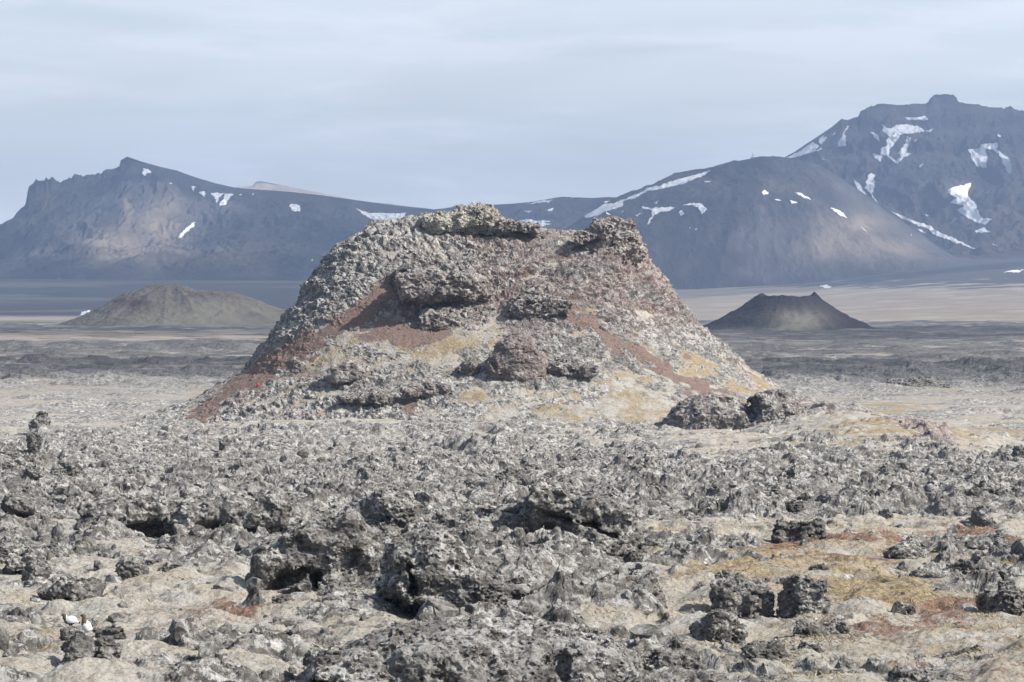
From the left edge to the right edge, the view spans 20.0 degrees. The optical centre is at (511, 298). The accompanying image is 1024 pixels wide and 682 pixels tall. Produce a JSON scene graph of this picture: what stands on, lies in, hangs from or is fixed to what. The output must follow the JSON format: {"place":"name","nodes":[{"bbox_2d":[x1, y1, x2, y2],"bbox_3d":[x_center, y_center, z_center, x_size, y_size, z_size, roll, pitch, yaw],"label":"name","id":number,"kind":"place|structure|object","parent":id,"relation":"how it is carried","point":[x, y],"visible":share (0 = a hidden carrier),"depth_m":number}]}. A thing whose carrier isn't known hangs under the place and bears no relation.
{"place":"outdoors","nodes":[
{"label":"outdoors","id":0,"kind":"place"},
{"bbox_2d":[0,157,547,280],"bbox_3d":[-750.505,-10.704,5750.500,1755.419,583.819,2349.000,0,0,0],"label":"mountain","id":1,"kind":"structure","parent":0,"point":[128,218],"depth_m":5664.72},
{"bbox_2d":[235,181,427,208],"bbox_3d":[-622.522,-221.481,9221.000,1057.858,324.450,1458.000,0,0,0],"label":"mountain","id":2,"kind":"structure","parent":0,"point":[259,185],"depth_m":9475.40},
{"bbox_2d":[0,255,1023,681],"bbox_3d":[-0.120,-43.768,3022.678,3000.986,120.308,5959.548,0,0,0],"label":"lava field","id":3,"kind":"structure","parent":0,"point":[958,327],"depth_m":151.33},
{"bbox_2d":[0,538,15,550],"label":"lava block","id":4,"kind":"object","parent":3,"relation":"on","point":[6,543],"depth_m":92.55},
{"bbox_2d":[0,460,19,469],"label":"lava block","id":5,"kind":"object","parent":3,"relation":"on","point":[7,464],"depth_m":190.77},
{"bbox_2d":[0,443,20,457],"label":"lava block","id":6,"kind":"object","parent":3,"relation":"on","point":[9,449],"depth_m":208.84},
{"bbox_2d":[0,543,51,574],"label":"lava boulder","id":7,"kind":"object","parent":3,"relation":"on","point":[15,558],"visible":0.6,"depth_m":83.98},
{"bbox_2d":[22,455,30,461],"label":"lava block","id":8,"kind":"object","parent":3,"relation":"on","point":[26,457],"depth_m":201.10},
{"bbox_2d":[23,464,42,480],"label":"lava block","id":9,"kind":"object","parent":3,"relation":"on","point":[32,472],"depth_m":150.76},
{"bbox_2d":[0,492,66,519],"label":"lava ledge","id":10,"kind":"object","parent":3,"relation":"on","point":[18,504],"visible":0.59,"depth_m":122.07},
{"bbox_2d":[26,427,41,453],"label":"lava block","id":11,"kind":"object","parent":3,"relation":"on","point":[33,440],"depth_m":218.15},
{"bbox_2d":[21,560,53,586],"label":"lava block","id":12,"kind":"structure","parent":3,"relation":"on","point":[33,569],"depth_m":75.99},
{"bbox_2d":[28,411,50,430],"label":"lava pinnacle","id":13,"kind":"object","parent":3,"relation":"on","point":[40,418],"visible":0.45,"depth_m":332.03},
{"bbox_2d":[41,540,69,557],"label":"lava block","id":14,"kind":"structure","parent":3,"relation":"on","point":[57,549],"depth_m":90.21},
{"bbox_2d":[47,460,79,476],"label":"lava block","id":15,"kind":"structure","parent":3,"relation":"on","point":[69,468],"depth_m":156.77},
{"bbox_2d":[59,625,80,640],"bbox_3d":[-8.156,6.213,53.828,0.488,0.303,0.420,0,0,0],"label":"lava boulder","id":16,"kind":"object","parent":3,"relation":"on","point":[67,633],"visible":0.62,"depth_m":53.69},
{"bbox_2d":[61,613,79,625],"bbox_3d":[-8.187,5.977,53.876,0.357,0.265,0.160,0,0,0],"label":"grouse","id":17,"kind":"object","parent":16,"relation":"on","point":[70,620],"visible":1,"depth_m":53.83},
{"bbox_2d":[37,574,106,601],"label":"lava boulder","id":18,"kind":"object","parent":3,"relation":"on","point":[70,587],"visible":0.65,"depth_m":72.89},
{"bbox_2d":[68,536,93,544],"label":"lava block","id":19,"kind":"structure","parent":3,"relation":"on","point":[81,537],"depth_m":93.29},
{"bbox_2d":[78,465,85,475],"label":"lava block","id":20,"kind":"structure","parent":3,"relation":"on","point":[80,468],"depth_m":160.84},
{"bbox_2d":[58,630,121,664],"bbox_3d":[-7.660,6.585,52.761,1.235,1.086,0.978,0,0,0],"label":"lava boulder","id":21,"kind":"object","parent":3,"relation":"on","point":[77,645],"visible":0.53,"depth_m":52.47},
{"bbox_2d":[80,614,93,634],"bbox_3d":[-7.701,5.916,52.635,0.200,0.398,0.186,0,0,-41],"label":"grouse","id":22,"kind":"object","parent":21,"relation":"on","point":[86,626],"visible":1,"depth_m":52.59},
{"bbox_2d":[88,618,98,626],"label":"lava block","id":23,"kind":"object","parent":3,"relation":"on","point":[93,621],"depth_m":65.24},
{"bbox_2d":[94,560,101,570],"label":"lava block","id":24,"kind":"object","parent":3,"relation":"on","point":[97,564],"depth_m":81.28},
{"bbox_2d":[92,623,126,639],"bbox_3d":[-8.228,6.993,59.050,0.873,0.742,0.667,-7,-5,19],"label":"lava block","id":25,"kind":"object","parent":3,"relation":"on","point":[115,632],"depth_m":58.89},
{"bbox_2d":[114,556,149,580],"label":"lava boulder","id":26,"kind":"object","parent":3,"relation":"on","point":[127,567],"visible":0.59,"depth_m":79.71},
{"bbox_2d":[142,468,150,477],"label":"lava block","id":27,"kind":"structure","parent":3,"relation":"on","point":[148,473],"depth_m":162.55},
{"bbox_2d":[144,558,162,565],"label":"lava block","id":28,"kind":"object","parent":3,"relation":"on","point":[151,561],"depth_m":84.56},
{"bbox_2d":[155,543,174,549],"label":"lava block","id":29,"kind":"object","parent":3,"relation":"on","point":[168,546],"depth_m":94.15},
{"bbox_2d":[58,284,284,326],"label":"cinder cone","id":30,"kind":"object","parent":3,"relation":"on","point":[167,304],"visible":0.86,"depth_m":1656.94},
{"bbox_2d":[157,558,200,572],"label":"lava boulder","id":31,"kind":"object","parent":3,"relation":"on","point":[167,566],"visible":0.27,"depth_m":82.11},
{"bbox_2d":[180,488,189,497],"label":"lava block","id":32,"kind":"object","parent":3,"relation":"on","point":[184,492],"depth_m":134.90},
{"bbox_2d":[181,617,196,622],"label":"lava boulder","id":33,"kind":"object","parent":3,"relation":"on","point":[190,619],"visible":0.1,"depth_m":62.76},
{"bbox_2d":[75,491,304,536],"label":"lava ledge","id":34,"kind":"object","parent":3,"relation":"on","point":[158,515],"visible":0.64,"depth_m":106.69},
{"bbox_2d":[193,642,224,650],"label":"lava boulder","id":35,"kind":"object","parent":3,"relation":"on","point":[198,645],"visible":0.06,"depth_m":55.68},
{"bbox_2d":[218,437,233,450],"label":"lava block","id":36,"kind":"structure","parent":3,"relation":"on","point":[223,442],"depth_m":255.61},
{"bbox_2d":[270,616,279,622],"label":"lava block","id":37,"kind":"structure","parent":3,"relation":"on","point":[275,618],"depth_m":64.07},
{"bbox_2d":[271,593,294,603],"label":"lava block","id":38,"kind":"structure","parent":3,"relation":"on","point":[280,598],"depth_m":67.01},
{"bbox_2d":[281,523,300,534],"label":"lava block","id":39,"kind":"structure","parent":3,"relation":"on","point":[290,525],"depth_m":96.91},
{"bbox_2d":[297,449,308,458],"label":"lava block","id":40,"kind":"structure","parent":3,"relation":"on","point":[302,453],"depth_m":242.32},
{"bbox_2d":[243,503,384,593],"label":"lava outcrop","id":41,"kind":"object","parent":3,"relation":"on","point":[347,545],"visible":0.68,"depth_m":76.67},
{"bbox_2d":[303,645,338,669],"bbox_3d":[-3.177,6.620,51.260,1.087,1.004,0.917,0,0,0],"label":"lava outcrop","id":42,"kind":"object","parent":3,"relation":"on","point":[311,654],"visible":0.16,"depth_m":51.38},
{"bbox_2d":[323,481,335,488],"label":"lava block","id":43,"kind":"structure","parent":3,"relation":"on","point":[329,484],"depth_m":132.43},
{"bbox_2d":[316,580,356,597],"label":"lava boulder","id":44,"kind":"object","parent":3,"relation":"on","point":[323,590],"visible":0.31,"depth_m":69.85},
{"bbox_2d":[333,440,341,446],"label":"lava block","id":45,"kind":"object","parent":3,"relation":"on","point":[336,443],"depth_m":262.85},
{"bbox_2d":[378,602,392,613],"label":"lava block","id":46,"kind":"object","parent":3,"relation":"on","point":[386,607],"depth_m":65.33},
{"bbox_2d":[348,485,435,527],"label":"lava outcrop","id":47,"kind":"object","parent":3,"relation":"on","point":[387,505],"visible":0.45,"depth_m":104.45},
{"bbox_2d":[374,525,536,616],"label":"lava outcrop","id":48,"kind":"object","parent":3,"relation":"on","point":[420,567],"visible":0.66,"depth_m":65.33},
{"bbox_2d":[113,213,820,425],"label":"spatter cone","id":49,"kind":"object","parent":3,"relation":"on","point":[646,342],"visible":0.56,"depth_m":340.98},
{"bbox_2d":[330,360,364,385],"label":"lava boulder","id":50,"kind":"object","parent":49,"relation":"on","point":[349,372],"visible":1,"depth_m":332.35},
{"bbox_2d":[338,388,395,406],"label":"lava outcrop","id":51,"kind":"object","parent":49,"relation":"on","point":[369,396],"visible":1,"depth_m":326.78},
{"bbox_2d":[400,379,451,399],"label":"lava outcrop","id":52,"kind":"object","parent":49,"relation":"on","point":[422,388],"visible":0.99,"depth_m":326.37},
{"bbox_2d":[380,266,495,330],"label":"rock outcrop","id":53,"kind":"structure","parent":49,"relation":"on","point":[453,295],"depth_m":339.81},
{"bbox_2d":[389,264,415,285],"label":"lava boulder","id":54,"kind":"object","parent":53,"relation":"on","point":[402,268],"visible":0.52,"depth_m":345.92},
{"bbox_2d":[417,202,503,236],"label":"summit crag","id":55,"kind":"structure","parent":49,"relation":"on","point":[477,219],"depth_m":353.08},
{"bbox_2d":[454,360,479,375],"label":"lava boulder","id":56,"kind":"object","parent":49,"relation":"on","point":[469,368],"visible":1,"depth_m":330.47},
{"bbox_2d":[484,333,548,381],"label":"lava outcrop","id":57,"kind":"object","parent":49,"relation":"on","point":[518,357],"visible":1,"depth_m":328.84},
{"bbox_2d":[490,217,545,238],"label":"summit ledge","id":58,"kind":"object","parent":49,"relation":"on","point":[507,227],"visible":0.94,"depth_m":352.42},
{"bbox_2d":[503,289,572,322],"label":"rock outcrop","id":59,"kind":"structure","parent":49,"relation":"on","point":[530,303],"depth_m":340.07},
{"bbox_2d":[547,355,599,377],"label":"lava outcrop","id":60,"kind":"object","parent":49,"relation":"on","point":[561,365],"visible":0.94,"depth_m":329.76},
{"bbox_2d":[573,216,647,264],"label":"summit crag","id":61,"kind":"structure","parent":49,"relation":"on","point":[616,235],"depth_m":349.75},
{"bbox_2d":[295,613,643,681],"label":"lava outcrop","id":62,"kind":"object","parent":3,"relation":"on","point":[477,647],"visible":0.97,"depth_m":49.61},
{"bbox_2d":[473,471,486,476],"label":"lava block","id":63,"kind":"object","parent":3,"relation":"on","point":[482,474],"depth_m":165.37},
{"bbox_2d":[495,466,521,480],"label":"lava block","id":64,"kind":"object","parent":3,"relation":"on","point":[506,473],"depth_m":145.93},
{"bbox_2d":[0,417,1023,680],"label":"lava rubble","id":65,"kind":"object","parent":3,"relation":"on","point":[180,627],"visible":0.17,"depth_m":87.65},
{"bbox_2d":[511,575,524,583],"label":"lava block","id":66,"kind":"object","parent":3,"relation":"on","point":[517,579],"depth_m":68.47},
{"bbox_2d":[544,471,556,476],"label":"lava block","id":67,"kind":"object","parent":3,"relation":"on","point":[550,474],"depth_m":159.83},
{"bbox_2d":[456,475,647,556],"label":"lava outcrop","id":68,"kind":"object","parent":3,"relation":"on","point":[606,524],"visible":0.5,"depth_m":92.33},
{"bbox_2d":[557,463,565,467],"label":"lava block","id":69,"kind":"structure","parent":3,"relation":"on","point":[561,465],"depth_m":196.27},
{"bbox_2d":[557,477,566,481],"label":"lava block","id":70,"kind":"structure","parent":3,"relation":"on","point":[562,479],"depth_m":145.38},
{"bbox_2d":[583,570,666,604],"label":"lava outcrop","id":71,"kind":"object","parent":3,"relation":"on","point":[650,576],"visible":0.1,"depth_m":69.65},
{"bbox_2d":[623,549,644,562],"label":"lava block","id":72,"kind":"object","parent":3,"relation":"on","point":[632,555],"depth_m":87.91},
{"bbox_2d":[644,456,652,462],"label":"lava block","id":73,"kind":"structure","parent":3,"relation":"on","point":[647,458],"depth_m":177.29},
{"bbox_2d":[644,537,662,547],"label":"lava block","id":74,"kind":"object","parent":3,"relation":"on","point":[652,542],"depth_m":97.34},
{"bbox_2d":[638,636,708,670],"bbox_3d":[2.786,6.579,51.368,1.418,1.132,1.041,0,0,0],"label":"lava outcrop","id":75,"kind":"object","parent":3,"relation":"on","point":[675,652],"visible":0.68,"depth_m":51.09},
{"bbox_2d":[684,507,697,511],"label":"lava block","id":76,"kind":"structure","parent":3,"relation":"on","point":[692,509],"depth_m":125.36},
{"bbox_2d":[706,499,720,514],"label":"lava block","id":77,"kind":"object","parent":3,"relation":"on","point":[712,505],"depth_m":120.67},
{"bbox_2d":[689,608,747,642],"bbox_3d":[4.379,7.024,61.450,1.272,0.969,1.065,0,0,0],"label":"lava boulder","id":78,"kind":"object","parent":3,"relation":"on","point":[722,624],"visible":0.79,"depth_m":61.20},
{"bbox_2d":[714,570,736,577],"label":"lava block","id":79,"kind":"object","parent":3,"relation":"on","point":[724,574],"depth_m":76.84},
{"bbox_2d":[661,388,806,429],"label":"lava outcrop","id":80,"kind":"object","parent":3,"relation":"on","point":[702,411],"visible":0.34,"depth_m":317.54},
{"bbox_2d":[725,537,745,543],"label":"lava block","id":81,"kind":"object","parent":3,"relation":"on","point":[729,540],"depth_m":98.88},
{"bbox_2d":[708,572,774,619],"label":"lava boulder","id":82,"kind":"object","parent":3,"relation":"on","point":[744,597],"visible":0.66,"depth_m":66.91},
{"bbox_2d":[740,636,790,660],"bbox_3d":[4.815,6.843,55.666,1.036,0.759,0.852,0,0,0],"label":"lava boulder","id":83,"kind":"object","parent":3,"relation":"on","point":[774,648],"visible":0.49,"depth_m":55.37},
{"bbox_2d":[751,482,781,497],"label":"lava boulder","id":84,"kind":"object","parent":3,"relation":"on","point":[768,489],"visible":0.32,"depth_m":134.16},
{"bbox_2d":[702,292,875,330],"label":"cinder cone","id":85,"kind":"object","parent":3,"relation":"on","point":[813,311],"visible":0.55,"depth_m":1426.06},
{"bbox_2d":[781,467,803,475],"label":"lava block","id":86,"kind":"object","parent":3,"relation":"on","point":[788,471],"depth_m":153.50},
{"bbox_2d":[785,500,803,512],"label":"lava block","id":87,"kind":"object","parent":3,"relation":"on","point":[792,506],"depth_m":123.46},
{"bbox_2d":[790,465,801,476],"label":"lava block","id":88,"kind":"object","parent":3,"relation":"on","point":[794,469],"depth_m":152.21},
{"bbox_2d":[790,458,801,463],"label":"lava block","id":89,"kind":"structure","parent":3,"relation":"on","point":[792,460],"depth_m":210.13},
{"bbox_2d":[771,518,830,543],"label":"lava boulder","id":90,"kind":"object","parent":3,"relation":"on","point":[783,530],"visible":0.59,"depth_m":102.47},
{"bbox_2d":[774,573,831,618],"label":"lava boulder","id":91,"kind":"object","parent":3,"relation":"on","point":[800,594],"visible":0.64,"depth_m":66.52},
{"bbox_2d":[797,640,824,652],"bbox_3d":[5.775,6.840,56.396,0.574,0.415,0.555,-7,-10,33],"label":"lava block","id":92,"kind":"object","parent":3,"relation":"on","point":[818,647],"depth_m":56.26},
{"bbox_2d":[808,563,828,570],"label":"lava block","id":93,"kind":"object","parent":3,"relation":"on","point":[823,567],"depth_m":84.86},
{"bbox_2d":[790,617,849,637],"bbox_3d":[6.510,7.130,61.760,1.250,0.697,0.831,0,0,-10],"label":"lava boulder","id":94,"kind":"object","parent":3,"relation":"on","point":[803,627],"visible":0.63,"depth_m":61.49},
{"bbox_2d":[875,488,885,495],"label":"lava block","id":95,"kind":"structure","parent":3,"relation":"on","point":[879,492],"depth_m":128.40},
{"bbox_2d":[878,508,892,518],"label":"lava block","id":96,"kind":"object","parent":3,"relation":"on","point":[886,513],"depth_m":119.97},
{"bbox_2d":[894,524,904,527],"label":"lava block","id":97,"kind":"object","parent":3,"relation":"on","point":[899,526],"depth_m":110.98},
{"bbox_2d":[892,509,907,515],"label":"lava block","id":98,"kind":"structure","parent":3,"relation":"on","point":[901,512],"depth_m":122.46},
{"bbox_2d":[890,601,916,614],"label":"lava boulder","id":99,"kind":"object","parent":3,"relation":"on","point":[903,608],"visible":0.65,"depth_m":67.51},
{"bbox_2d":[882,540,930,558],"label":"lava boulder","id":100,"kind":"object","parent":3,"relation":"on","point":[908,549],"visible":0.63,"depth_m":92.70},
{"bbox_2d":[877,377,950,387],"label":"lava outcrop","id":101,"kind":"object","parent":3,"relation":"on","point":[919,381],"visible":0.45,"depth_m":509.80},
{"bbox_2d":[884,663,965,681],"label":"lava boulder","id":102,"kind":"object","parent":3,"relation":"on","point":[909,672],"visible":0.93,"depth_m":50.82},
{"bbox_2d":[909,568,967,578],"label":"lava boulder","id":103,"kind":"object","parent":3,"relation":"on","point":[952,573],"visible":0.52,"depth_m":80.06},
{"bbox_2d":[941,644,984,658],"bbox_3d":[8.822,6.969,55.876,1.151,0.592,0.767,0,0,10],"label":"lava boulder","id":104,"kind":"object","parent":3,"relation":"on","point":[950,653],"visible":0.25,"depth_m":55.89},
{"bbox_2d":[954,559,979,575],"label":"lava block","id":105,"kind":"object","parent":3,"relation":"on","point":[968,567],"depth_m":80.46},
{"bbox_2d":[972,552,982,563],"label":"lava block","id":106,"kind":"object","parent":3,"relation":"on","point":[976,557],"depth_m":82.53},
{"bbox_2d":[959,504,998,528],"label":"lava pinnacle","id":107,"kind":"object","parent":3,"relation":"on","point":[980,517],"visible":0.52,"depth_m":112.03},
{"bbox_2d":[956,479,1007,496],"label":"lava boulder","id":108,"kind":"object","parent":3,"relation":"on","point":[979,488],"visible":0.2,"depth_m":136.91},
{"bbox_2d":[979,545,988,550],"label":"lava block","id":109,"kind":"object","parent":3,"relation":"on","point":[983,547],"depth_m":94.18},
{"bbox_2d":[987,533,1004,541],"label":"lava block","id":110,"kind":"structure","parent":3,"relation":"on","point":[993,536],"depth_m":98.27},
{"bbox_2d":[975,585,1023,615],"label":"lava boulder","id":111,"kind":"object","parent":3,"relation":"on","point":[1008,599],"visible":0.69,"depth_m":66.97},
{"bbox_2d":[987,537,1012,551],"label":"lava boulder","id":112,"kind":"object","parent":3,"relation":"on","point":[1001,544],"visible":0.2,"depth_m":89.84},
{"bbox_2d":[997,574,1014,590],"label":"lava block","id":113,"kind":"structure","parent":3,"relation":"on","point":[1005,582],"depth_m":74.91},
{"bbox_2d":[1000,451,1012,461],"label":"lava block","id":114,"kind":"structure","parent":3,"relation":"on","point":[1006,456],"depth_m":224.33},
{"bbox_2d":[1005,269,1023,272],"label":"snow patch","id":115,"kind":"object","parent":3,"relation":"on","point":[1014,271],"visible":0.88,"depth_m":4100.10},
{"bbox_2d":[1012,445,1023,458],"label":"lava block","id":116,"kind":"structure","parent":3,"relation":"on","point":[1018,450],"depth_m":226.52},
{"bbox_2d":[1014,491,1023,496],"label":"lava boulder","id":117,"kind":"object","parent":3,"relation":"on","point":[1021,494],"visible":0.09,"depth_m":134.47},
{"bbox_2d":[0,0,1023,223],"label":"sky","id":118,"kind":"structure","parent":0,"point":[430,104]},
{"bbox_2d":[436,94,1023,259],"bbox_3d":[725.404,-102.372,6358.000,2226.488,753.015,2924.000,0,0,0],"label":"mountain","id":119,"kind":"structure","parent":0,"point":[945,171],"depth_m":6355.45},
{"bbox_2d":[563,156,961,288],"bbox_3d":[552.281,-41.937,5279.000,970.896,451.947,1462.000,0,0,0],"label":"mountain","id":120,"kind":"structure","parent":0,"point":[765,220],"depth_m":4946.03}
]}

